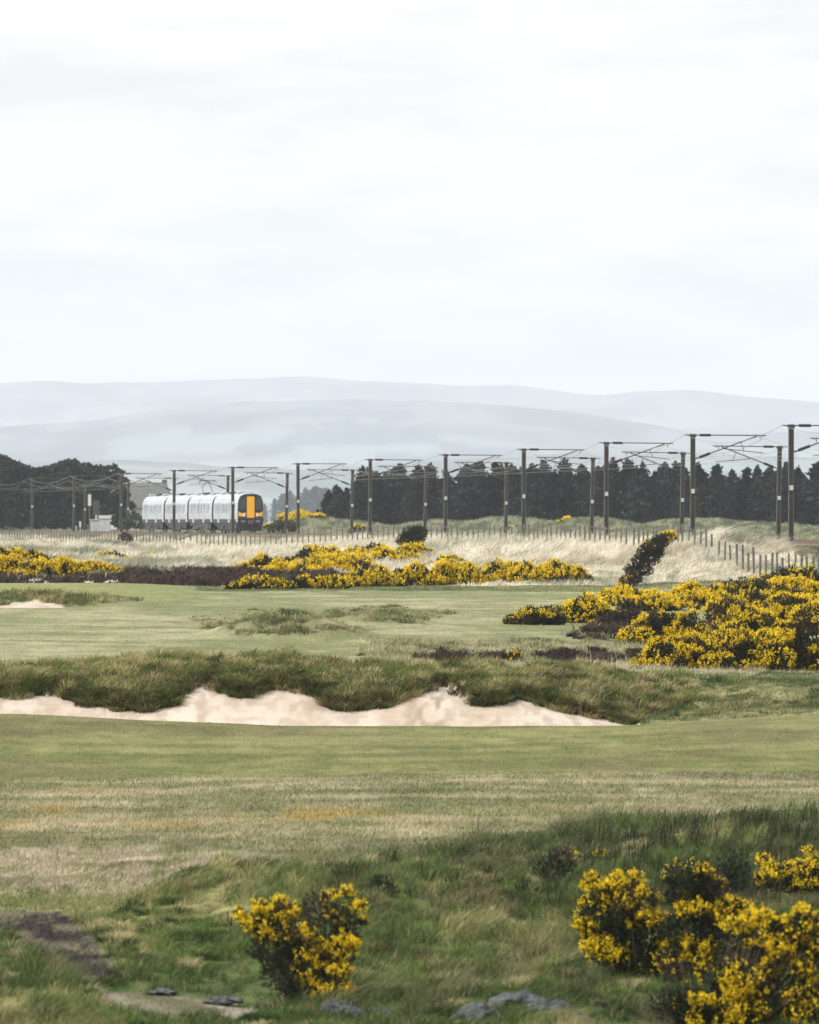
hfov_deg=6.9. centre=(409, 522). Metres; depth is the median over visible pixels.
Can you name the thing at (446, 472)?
catenary mast
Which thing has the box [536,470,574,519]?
conifer tree
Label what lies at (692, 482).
catenary mast
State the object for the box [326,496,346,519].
conifer tree
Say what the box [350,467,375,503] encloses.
conifer tree
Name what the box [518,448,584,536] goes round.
catenary mast
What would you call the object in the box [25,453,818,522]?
hills
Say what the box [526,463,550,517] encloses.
conifer tree
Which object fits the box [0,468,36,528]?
pine tree
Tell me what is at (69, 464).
pine tree
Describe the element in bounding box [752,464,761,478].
conifer tree
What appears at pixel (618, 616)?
gorse bush
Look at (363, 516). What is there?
pine tree
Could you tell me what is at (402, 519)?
pine tree
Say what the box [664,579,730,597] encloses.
gorse bush
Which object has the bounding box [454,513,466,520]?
pine tree
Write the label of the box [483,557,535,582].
gorse bush
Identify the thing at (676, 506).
conifer tree
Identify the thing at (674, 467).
conifer tree
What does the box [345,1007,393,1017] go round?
rock
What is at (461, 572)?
gorse bush
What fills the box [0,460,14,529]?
pine tree
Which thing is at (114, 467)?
pine tree
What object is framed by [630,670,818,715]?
tussock grass
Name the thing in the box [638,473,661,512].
conifer tree
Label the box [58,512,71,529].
pine tree
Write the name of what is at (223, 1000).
rock
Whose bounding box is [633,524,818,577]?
post and wire fence
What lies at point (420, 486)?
conifer tree
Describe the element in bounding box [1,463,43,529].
pine tree
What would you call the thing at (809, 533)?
dune grass
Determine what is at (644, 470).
conifer tree
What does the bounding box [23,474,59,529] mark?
pine tree
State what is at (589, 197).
sky
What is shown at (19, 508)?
pine tree
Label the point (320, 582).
gorse bush
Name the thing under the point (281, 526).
dark shrub
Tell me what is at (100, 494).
pine tree
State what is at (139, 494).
barn
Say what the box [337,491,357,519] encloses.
conifer tree
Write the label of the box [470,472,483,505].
conifer tree
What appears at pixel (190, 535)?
stile
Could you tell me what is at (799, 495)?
conifer tree
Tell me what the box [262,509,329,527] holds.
gorse bush
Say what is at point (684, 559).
marram grass
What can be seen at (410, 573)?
gorse bush
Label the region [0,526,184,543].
post and wire fence
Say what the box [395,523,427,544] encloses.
dark shrub
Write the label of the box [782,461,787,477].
conifer tree
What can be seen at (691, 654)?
gorse bush
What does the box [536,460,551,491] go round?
conifer tree
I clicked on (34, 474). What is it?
pine tree
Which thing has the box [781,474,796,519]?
conifer tree
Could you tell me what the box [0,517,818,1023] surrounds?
ground
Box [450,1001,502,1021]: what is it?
rock
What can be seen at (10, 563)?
gorse bush
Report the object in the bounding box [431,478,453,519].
conifer tree
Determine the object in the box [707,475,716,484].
conifer tree
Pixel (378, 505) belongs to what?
conifer tree
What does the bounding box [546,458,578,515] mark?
conifer tree
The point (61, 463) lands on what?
pine tree
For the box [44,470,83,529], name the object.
pine tree
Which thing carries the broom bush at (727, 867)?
on the ground at (254, 967)
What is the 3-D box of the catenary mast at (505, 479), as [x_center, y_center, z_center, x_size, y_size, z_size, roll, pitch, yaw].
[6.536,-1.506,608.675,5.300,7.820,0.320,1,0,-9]
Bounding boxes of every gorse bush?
[0,545,56,561]
[0,550,29,573]
[13,555,89,575]
[78,557,123,573]
[95,548,128,558]
[222,573,297,588]
[230,882,369,1002]
[236,550,298,567]
[260,555,326,571]
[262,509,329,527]
[277,573,353,588]
[288,543,346,560]
[299,552,343,567]
[306,550,382,571]
[338,564,409,586]
[343,541,404,555]
[346,523,366,532]
[369,546,427,561]
[390,559,451,584]
[395,541,439,553]
[424,552,466,564]
[429,556,497,584]
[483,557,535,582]
[501,603,566,624]
[506,649,521,660]
[517,557,593,582]
[551,591,624,622]
[557,515,571,521]
[563,589,617,605]
[570,867,685,981]
[574,848,606,859]
[595,606,659,625]
[597,583,676,599]
[615,590,685,610]
[615,605,719,644]
[616,529,677,585]
[628,628,737,669]
[648,901,818,1023]
[650,861,757,988]
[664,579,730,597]
[669,589,724,607]
[685,592,783,637]
[687,586,761,609]
[702,618,797,671]
[717,575,767,593]
[732,581,816,608]
[754,843,818,897]
[757,590,818,634]
[758,563,818,586]
[759,574,818,594]
[770,595,818,671]
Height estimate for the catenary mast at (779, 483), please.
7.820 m
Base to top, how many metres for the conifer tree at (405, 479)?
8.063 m
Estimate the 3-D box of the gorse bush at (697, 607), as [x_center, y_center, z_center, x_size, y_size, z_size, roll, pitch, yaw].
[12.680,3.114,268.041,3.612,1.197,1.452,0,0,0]
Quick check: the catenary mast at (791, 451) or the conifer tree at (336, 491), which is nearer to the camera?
the catenary mast at (791, 451)
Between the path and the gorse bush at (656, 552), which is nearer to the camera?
the path
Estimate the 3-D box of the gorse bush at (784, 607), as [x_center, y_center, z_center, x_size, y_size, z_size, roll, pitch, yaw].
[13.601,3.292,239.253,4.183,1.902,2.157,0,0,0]
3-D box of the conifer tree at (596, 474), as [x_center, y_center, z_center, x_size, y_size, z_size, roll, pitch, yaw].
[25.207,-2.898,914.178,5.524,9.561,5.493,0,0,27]
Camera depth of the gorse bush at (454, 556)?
351.98 m
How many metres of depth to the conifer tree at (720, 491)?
881.54 m
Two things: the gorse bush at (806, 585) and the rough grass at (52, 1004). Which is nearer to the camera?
the rough grass at (52, 1004)
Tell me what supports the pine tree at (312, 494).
on the ground at (254, 967)
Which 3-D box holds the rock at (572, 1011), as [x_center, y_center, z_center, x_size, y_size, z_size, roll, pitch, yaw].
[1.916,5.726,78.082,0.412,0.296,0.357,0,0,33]
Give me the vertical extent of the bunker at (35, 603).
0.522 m
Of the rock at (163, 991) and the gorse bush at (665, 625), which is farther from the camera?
the gorse bush at (665, 625)
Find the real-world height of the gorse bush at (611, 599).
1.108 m
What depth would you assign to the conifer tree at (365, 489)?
899.79 m
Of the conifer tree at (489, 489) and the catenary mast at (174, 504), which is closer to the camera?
the catenary mast at (174, 504)
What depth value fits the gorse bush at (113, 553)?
384.93 m
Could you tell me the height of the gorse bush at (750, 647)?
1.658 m
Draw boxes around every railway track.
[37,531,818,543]
[92,531,818,540]
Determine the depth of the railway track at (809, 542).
705.23 m
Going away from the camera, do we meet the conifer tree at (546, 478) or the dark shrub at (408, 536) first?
the dark shrub at (408, 536)
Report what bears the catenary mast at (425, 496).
on the ground at (254, 967)
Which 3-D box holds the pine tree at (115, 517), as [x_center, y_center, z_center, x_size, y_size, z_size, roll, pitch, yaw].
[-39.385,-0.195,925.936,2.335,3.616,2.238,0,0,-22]
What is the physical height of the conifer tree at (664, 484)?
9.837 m
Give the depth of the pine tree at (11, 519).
924.83 m
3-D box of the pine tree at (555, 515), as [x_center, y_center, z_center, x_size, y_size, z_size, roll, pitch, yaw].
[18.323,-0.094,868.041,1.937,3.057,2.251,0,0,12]
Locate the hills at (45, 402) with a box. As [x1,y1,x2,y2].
[0,377,818,434]
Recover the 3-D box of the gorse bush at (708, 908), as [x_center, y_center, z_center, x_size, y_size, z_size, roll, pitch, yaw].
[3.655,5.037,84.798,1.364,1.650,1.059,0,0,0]
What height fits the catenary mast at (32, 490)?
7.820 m
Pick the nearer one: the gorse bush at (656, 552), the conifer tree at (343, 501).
the gorse bush at (656, 552)
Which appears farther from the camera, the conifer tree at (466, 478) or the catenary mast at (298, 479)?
the conifer tree at (466, 478)
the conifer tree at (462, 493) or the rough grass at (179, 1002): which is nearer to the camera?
the rough grass at (179, 1002)
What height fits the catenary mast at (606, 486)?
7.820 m
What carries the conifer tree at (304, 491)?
on the ground at (254, 967)
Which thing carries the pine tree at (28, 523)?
on the ground at (254, 967)
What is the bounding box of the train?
[142,480,263,532]
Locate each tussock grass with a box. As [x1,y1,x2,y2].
[0,586,818,723]
[0,645,750,723]
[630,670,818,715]
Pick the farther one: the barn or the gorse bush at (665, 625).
the barn
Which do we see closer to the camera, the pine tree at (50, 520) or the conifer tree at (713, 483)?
the conifer tree at (713, 483)
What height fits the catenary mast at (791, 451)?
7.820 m
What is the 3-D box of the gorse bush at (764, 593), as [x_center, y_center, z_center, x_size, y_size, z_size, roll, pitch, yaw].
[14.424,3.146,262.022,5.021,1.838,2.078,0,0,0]
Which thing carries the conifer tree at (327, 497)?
on the ground at (254, 967)
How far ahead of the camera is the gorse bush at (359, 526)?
734.95 m
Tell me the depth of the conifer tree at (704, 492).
886.99 m
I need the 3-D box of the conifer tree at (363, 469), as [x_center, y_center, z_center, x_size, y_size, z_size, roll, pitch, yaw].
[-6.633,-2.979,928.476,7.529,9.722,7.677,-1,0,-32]
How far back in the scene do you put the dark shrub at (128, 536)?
640.09 m
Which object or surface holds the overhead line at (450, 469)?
hanging from the catenary mast at (523, 509)
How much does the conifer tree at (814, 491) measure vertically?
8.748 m
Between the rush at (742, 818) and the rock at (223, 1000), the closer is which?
the rock at (223, 1000)
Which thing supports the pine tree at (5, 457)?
on the ground at (254, 967)
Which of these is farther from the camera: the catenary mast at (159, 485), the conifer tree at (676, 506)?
the conifer tree at (676, 506)
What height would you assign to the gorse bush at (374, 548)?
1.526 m
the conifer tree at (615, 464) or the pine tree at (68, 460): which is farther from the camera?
the pine tree at (68, 460)
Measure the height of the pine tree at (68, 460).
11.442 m
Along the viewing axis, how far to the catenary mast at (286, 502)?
737.93 m
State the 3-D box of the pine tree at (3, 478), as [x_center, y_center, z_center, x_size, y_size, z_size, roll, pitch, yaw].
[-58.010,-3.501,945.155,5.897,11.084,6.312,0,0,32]
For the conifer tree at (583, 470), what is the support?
on the ground at (254, 967)
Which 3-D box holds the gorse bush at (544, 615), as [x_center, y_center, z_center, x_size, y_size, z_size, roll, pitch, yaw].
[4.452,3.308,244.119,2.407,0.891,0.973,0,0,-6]
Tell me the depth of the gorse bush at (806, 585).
284.68 m
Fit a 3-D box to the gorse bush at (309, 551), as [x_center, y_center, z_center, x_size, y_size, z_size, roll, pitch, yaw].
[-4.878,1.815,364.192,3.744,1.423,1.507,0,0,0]
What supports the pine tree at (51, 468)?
on the ground at (254, 967)
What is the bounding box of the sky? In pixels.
[0,0,818,401]
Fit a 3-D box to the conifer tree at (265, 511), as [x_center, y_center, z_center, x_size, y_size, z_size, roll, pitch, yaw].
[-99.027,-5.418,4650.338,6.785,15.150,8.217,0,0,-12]
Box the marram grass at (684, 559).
[0,523,817,585]
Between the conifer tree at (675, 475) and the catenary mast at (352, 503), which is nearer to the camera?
the catenary mast at (352, 503)
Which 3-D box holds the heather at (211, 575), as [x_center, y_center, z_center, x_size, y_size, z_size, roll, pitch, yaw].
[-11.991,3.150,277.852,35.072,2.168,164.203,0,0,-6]
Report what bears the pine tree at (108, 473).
on the ground at (254, 967)
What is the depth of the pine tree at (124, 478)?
961.33 m
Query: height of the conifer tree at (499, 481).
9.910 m
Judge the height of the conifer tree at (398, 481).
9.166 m
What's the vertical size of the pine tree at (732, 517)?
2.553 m
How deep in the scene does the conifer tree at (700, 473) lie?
899.38 m
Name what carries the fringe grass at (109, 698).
on the ground at (254, 967)
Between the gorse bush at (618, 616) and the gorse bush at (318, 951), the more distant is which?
the gorse bush at (618, 616)
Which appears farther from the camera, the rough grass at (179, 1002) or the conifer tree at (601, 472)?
the conifer tree at (601, 472)
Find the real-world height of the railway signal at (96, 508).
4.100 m
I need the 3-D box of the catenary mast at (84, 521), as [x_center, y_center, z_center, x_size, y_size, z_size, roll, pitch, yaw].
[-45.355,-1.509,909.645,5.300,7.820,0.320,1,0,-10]
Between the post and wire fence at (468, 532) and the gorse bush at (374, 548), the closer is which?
the gorse bush at (374, 548)
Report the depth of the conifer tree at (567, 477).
887.75 m
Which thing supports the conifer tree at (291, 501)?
on the ground at (254, 967)
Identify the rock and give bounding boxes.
[146,988,177,995]
[201,996,243,1005]
[315,1000,358,1015]
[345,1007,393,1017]
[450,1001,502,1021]
[487,989,537,1008]
[526,996,572,1015]
[564,1010,595,1023]
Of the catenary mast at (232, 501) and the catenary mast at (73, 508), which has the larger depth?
the catenary mast at (73, 508)
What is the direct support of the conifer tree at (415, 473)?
on the ground at (254, 967)
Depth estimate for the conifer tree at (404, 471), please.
912.71 m
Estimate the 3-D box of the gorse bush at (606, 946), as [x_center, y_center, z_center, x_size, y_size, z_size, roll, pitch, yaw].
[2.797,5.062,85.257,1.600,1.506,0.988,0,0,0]
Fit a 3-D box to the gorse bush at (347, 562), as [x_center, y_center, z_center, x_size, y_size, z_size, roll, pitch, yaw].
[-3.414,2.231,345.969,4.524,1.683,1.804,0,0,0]
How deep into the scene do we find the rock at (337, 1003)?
79.97 m
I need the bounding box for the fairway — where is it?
[0,714,818,780]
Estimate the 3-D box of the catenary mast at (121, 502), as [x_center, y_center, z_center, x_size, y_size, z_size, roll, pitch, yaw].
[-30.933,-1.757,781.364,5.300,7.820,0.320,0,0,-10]
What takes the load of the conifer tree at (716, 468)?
on the ground at (254, 967)
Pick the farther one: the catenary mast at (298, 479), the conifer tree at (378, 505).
the conifer tree at (378, 505)
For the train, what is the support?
on the railway track at (809, 542)
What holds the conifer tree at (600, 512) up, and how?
on the ground at (254, 967)
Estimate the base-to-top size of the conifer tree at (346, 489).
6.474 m
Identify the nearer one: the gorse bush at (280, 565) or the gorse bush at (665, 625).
the gorse bush at (665, 625)
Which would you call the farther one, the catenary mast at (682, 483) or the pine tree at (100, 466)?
the pine tree at (100, 466)
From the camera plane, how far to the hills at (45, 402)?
25344.15 m
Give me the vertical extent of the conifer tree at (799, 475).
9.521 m
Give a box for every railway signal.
[88,492,90,529]
[93,501,100,518]
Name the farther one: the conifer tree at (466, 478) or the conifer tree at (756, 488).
the conifer tree at (466, 478)
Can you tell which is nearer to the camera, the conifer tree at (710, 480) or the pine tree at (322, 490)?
the conifer tree at (710, 480)
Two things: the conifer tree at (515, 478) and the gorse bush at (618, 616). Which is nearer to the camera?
the gorse bush at (618, 616)
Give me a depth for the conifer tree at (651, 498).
884.42 m
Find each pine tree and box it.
[0,454,16,529]
[0,459,8,518]
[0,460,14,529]
[0,460,37,529]
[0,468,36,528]
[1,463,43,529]
[4,509,16,529]
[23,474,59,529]
[25,469,43,529]
[25,511,40,528]
[34,463,75,513]
[41,509,59,529]
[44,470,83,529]
[48,460,76,528]
[58,457,80,528]
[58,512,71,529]
[60,464,105,528]
[66,461,91,529]
[76,473,118,527]
[77,510,92,529]
[80,468,119,511]
[93,464,104,470]
[100,510,108,514]
[103,482,138,529]
[104,463,125,475]
[110,508,126,530]
[116,476,128,481]
[276,493,291,514]
[300,486,322,513]
[315,487,333,508]
[359,510,375,520]
[396,512,406,524]
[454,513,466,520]
[548,510,560,520]
[641,511,654,522]
[728,515,737,520]
[796,514,806,524]
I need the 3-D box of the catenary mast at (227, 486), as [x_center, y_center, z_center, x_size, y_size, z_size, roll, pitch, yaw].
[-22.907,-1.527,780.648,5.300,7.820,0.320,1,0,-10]
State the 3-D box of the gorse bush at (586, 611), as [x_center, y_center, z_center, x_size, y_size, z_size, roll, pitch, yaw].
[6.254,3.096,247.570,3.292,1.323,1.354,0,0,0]
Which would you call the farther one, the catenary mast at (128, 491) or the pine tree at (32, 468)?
the pine tree at (32, 468)
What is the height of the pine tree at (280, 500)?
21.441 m
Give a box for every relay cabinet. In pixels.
[89,519,99,530]
[99,515,110,530]
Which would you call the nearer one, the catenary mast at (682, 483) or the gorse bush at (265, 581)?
the gorse bush at (265, 581)
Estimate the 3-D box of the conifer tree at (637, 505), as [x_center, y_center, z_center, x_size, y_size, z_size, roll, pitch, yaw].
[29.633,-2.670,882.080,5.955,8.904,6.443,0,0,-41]
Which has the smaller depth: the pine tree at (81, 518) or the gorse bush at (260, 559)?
the gorse bush at (260, 559)
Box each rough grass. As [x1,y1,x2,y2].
[0,796,818,1023]
[106,989,257,1018]
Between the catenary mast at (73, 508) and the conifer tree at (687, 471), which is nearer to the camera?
the catenary mast at (73, 508)
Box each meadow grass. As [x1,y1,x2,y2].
[0,579,818,720]
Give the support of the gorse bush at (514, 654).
on the ground at (254, 967)
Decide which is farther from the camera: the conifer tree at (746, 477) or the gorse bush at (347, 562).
the conifer tree at (746, 477)
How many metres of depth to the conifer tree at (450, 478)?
908.74 m
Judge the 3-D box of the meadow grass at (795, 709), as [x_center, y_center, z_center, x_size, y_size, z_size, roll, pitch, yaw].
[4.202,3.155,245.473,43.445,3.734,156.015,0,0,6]
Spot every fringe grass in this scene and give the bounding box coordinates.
[0,666,642,724]
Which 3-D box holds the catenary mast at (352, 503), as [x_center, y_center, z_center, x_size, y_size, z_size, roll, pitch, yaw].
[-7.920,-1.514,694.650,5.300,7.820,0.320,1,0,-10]
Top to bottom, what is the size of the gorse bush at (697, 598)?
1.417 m
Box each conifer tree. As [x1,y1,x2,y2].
[263,503,269,523]
[267,498,279,522]
[279,491,295,513]
[300,487,311,509]
[317,490,333,517]
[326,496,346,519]
[331,484,341,499]
[336,487,350,505]
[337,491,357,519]
[340,478,373,518]
[346,487,366,519]
[349,465,366,488]
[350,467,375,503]
[361,480,374,510]
[364,472,390,524]
[375,476,405,525]
[381,467,405,520]
[388,477,431,523]
[396,463,406,488]
[399,476,423,523]
[402,476,448,521]
[409,464,428,497]
[420,462,441,518]
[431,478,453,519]
[433,479,459,520]
[435,473,455,507]
[448,475,476,520]
[451,468,473,514]
[453,463,474,498]
[464,477,498,519]
[468,461,488,499]
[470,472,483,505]
[475,475,503,519]
[477,463,508,516]
[493,465,531,515]
[499,463,504,478]
[510,463,550,519]
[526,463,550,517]
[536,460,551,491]
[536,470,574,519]
[540,471,556,517]
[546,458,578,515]
[558,469,579,517]
[568,478,598,517]
[572,470,602,515]
[573,465,599,510]
[584,473,625,517]
[594,465,601,502]
[595,461,624,508]
[596,457,620,489]
[600,458,642,519]
[609,480,626,519]
[616,468,658,524]
[635,479,664,522]
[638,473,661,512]
[640,460,649,475]
[649,470,662,498]
[655,462,673,521]
[658,466,697,518]
[659,478,689,519]
[662,460,680,506]
[667,472,700,519]
[685,467,689,485]
[685,480,714,518]
[688,462,710,516]
[700,471,733,519]
[704,479,718,516]
[707,463,728,508]
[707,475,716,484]
[721,468,745,517]
[725,466,766,519]
[727,480,756,521]
[744,477,769,522]
[749,467,795,521]
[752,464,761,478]
[755,470,798,523]
[767,478,812,524]
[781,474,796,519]
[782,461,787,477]
[782,465,807,515]
[794,478,818,521]
[798,471,818,526]
[806,462,818,517]
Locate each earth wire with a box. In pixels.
[1,425,818,484]
[56,447,813,488]
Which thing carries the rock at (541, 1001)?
on the ground at (254, 967)
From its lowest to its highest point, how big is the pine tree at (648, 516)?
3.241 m
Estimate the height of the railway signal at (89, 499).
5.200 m
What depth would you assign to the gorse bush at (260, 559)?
353.99 m
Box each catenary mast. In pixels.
[28,478,68,532]
[51,482,88,529]
[72,475,112,533]
[91,479,132,531]
[116,473,161,532]
[141,477,178,490]
[169,470,215,534]
[190,475,229,532]
[227,467,278,535]
[244,472,291,532]
[292,463,346,536]
[307,469,357,533]
[364,459,420,535]
[379,466,431,532]
[439,454,501,532]
[454,462,512,532]
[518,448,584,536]
[536,457,598,533]
[599,442,672,534]
[622,451,689,535]
[684,434,765,535]
[713,445,786,538]
[783,424,818,544]
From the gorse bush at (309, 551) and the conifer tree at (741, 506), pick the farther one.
the conifer tree at (741, 506)
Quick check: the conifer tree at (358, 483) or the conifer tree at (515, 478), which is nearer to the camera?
the conifer tree at (515, 478)
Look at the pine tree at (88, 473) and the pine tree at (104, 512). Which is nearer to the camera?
the pine tree at (104, 512)
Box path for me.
[97,990,258,1018]
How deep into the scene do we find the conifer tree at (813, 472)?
895.29 m
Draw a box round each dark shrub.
[117,531,132,541]
[118,513,144,529]
[266,520,295,532]
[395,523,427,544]
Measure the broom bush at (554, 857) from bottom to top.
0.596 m
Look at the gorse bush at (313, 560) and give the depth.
351.80 m
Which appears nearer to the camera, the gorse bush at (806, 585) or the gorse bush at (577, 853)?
the gorse bush at (577, 853)
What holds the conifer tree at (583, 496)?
on the ground at (254, 967)
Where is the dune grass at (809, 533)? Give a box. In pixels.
[0,515,818,557]
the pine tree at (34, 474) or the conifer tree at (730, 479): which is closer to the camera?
the conifer tree at (730, 479)
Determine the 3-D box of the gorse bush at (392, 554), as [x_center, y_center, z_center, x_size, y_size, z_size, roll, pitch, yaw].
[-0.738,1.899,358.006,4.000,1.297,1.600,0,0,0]
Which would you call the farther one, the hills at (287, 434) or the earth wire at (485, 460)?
the hills at (287, 434)
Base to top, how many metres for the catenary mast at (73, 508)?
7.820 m
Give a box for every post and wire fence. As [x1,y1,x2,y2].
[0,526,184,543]
[196,520,627,546]
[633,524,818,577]
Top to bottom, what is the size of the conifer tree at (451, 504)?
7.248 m
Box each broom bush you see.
[366,872,397,896]
[532,846,576,880]
[660,845,751,893]
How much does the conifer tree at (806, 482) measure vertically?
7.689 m
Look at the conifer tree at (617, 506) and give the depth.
885.47 m
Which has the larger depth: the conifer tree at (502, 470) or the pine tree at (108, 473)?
the pine tree at (108, 473)
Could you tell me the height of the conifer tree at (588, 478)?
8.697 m
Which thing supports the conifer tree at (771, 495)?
on the ground at (254, 967)
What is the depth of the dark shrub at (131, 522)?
850.14 m
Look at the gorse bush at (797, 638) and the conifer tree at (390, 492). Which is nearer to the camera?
the gorse bush at (797, 638)
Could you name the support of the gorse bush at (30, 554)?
on the ground at (254, 967)
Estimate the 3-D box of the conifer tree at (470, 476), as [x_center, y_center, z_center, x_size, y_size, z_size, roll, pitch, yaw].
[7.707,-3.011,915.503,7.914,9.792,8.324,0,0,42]
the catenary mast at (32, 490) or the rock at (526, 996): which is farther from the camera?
the catenary mast at (32, 490)
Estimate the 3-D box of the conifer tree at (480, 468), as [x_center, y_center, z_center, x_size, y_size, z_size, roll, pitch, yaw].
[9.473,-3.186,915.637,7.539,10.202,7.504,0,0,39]
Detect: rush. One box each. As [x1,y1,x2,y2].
[509,794,818,902]
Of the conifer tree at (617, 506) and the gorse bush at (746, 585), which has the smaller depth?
the gorse bush at (746, 585)
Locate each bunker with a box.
[0,679,640,726]
[1,599,63,607]
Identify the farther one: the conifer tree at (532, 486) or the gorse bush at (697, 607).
the conifer tree at (532, 486)
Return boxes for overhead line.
[3,438,817,489]
[27,450,818,491]
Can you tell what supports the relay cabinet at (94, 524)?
on the ground at (254, 967)
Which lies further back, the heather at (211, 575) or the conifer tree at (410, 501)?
the conifer tree at (410, 501)
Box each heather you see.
[0,563,676,662]
[0,906,129,979]
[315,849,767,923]
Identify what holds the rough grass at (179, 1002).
on the path
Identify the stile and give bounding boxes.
[175,524,207,540]
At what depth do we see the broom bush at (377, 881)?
95.47 m
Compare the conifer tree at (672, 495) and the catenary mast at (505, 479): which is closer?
the catenary mast at (505, 479)
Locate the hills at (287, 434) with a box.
[0,399,818,469]
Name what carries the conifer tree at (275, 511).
on the ground at (254, 967)
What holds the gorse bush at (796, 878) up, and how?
on the ground at (254, 967)
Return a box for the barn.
[100,480,184,530]
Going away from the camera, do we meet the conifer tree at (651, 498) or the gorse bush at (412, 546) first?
the gorse bush at (412, 546)
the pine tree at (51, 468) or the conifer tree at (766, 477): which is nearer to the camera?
the conifer tree at (766, 477)
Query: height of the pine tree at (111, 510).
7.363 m
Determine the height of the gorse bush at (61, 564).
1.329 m
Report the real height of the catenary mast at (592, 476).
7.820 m
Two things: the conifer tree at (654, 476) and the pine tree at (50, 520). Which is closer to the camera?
the conifer tree at (654, 476)
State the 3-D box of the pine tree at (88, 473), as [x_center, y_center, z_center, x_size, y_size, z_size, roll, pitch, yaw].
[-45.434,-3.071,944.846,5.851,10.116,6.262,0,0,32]
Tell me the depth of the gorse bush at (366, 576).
319.32 m
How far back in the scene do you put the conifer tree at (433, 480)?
897.93 m
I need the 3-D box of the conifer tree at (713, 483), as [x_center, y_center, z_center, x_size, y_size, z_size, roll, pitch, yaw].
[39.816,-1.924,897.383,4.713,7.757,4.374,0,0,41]
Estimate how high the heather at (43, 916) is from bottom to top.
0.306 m
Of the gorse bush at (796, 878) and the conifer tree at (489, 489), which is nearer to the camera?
the gorse bush at (796, 878)
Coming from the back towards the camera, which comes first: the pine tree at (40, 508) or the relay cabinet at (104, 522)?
the pine tree at (40, 508)
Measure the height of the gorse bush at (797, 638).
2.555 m
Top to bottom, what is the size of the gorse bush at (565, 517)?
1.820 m
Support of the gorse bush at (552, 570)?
on the ground at (254, 967)
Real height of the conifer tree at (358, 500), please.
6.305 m
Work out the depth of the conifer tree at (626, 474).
893.62 m
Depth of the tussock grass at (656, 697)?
176.57 m
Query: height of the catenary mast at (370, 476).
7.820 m
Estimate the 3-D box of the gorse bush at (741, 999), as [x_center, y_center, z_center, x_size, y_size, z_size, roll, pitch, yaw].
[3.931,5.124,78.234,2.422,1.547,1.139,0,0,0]
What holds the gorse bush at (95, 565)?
on the ground at (254, 967)

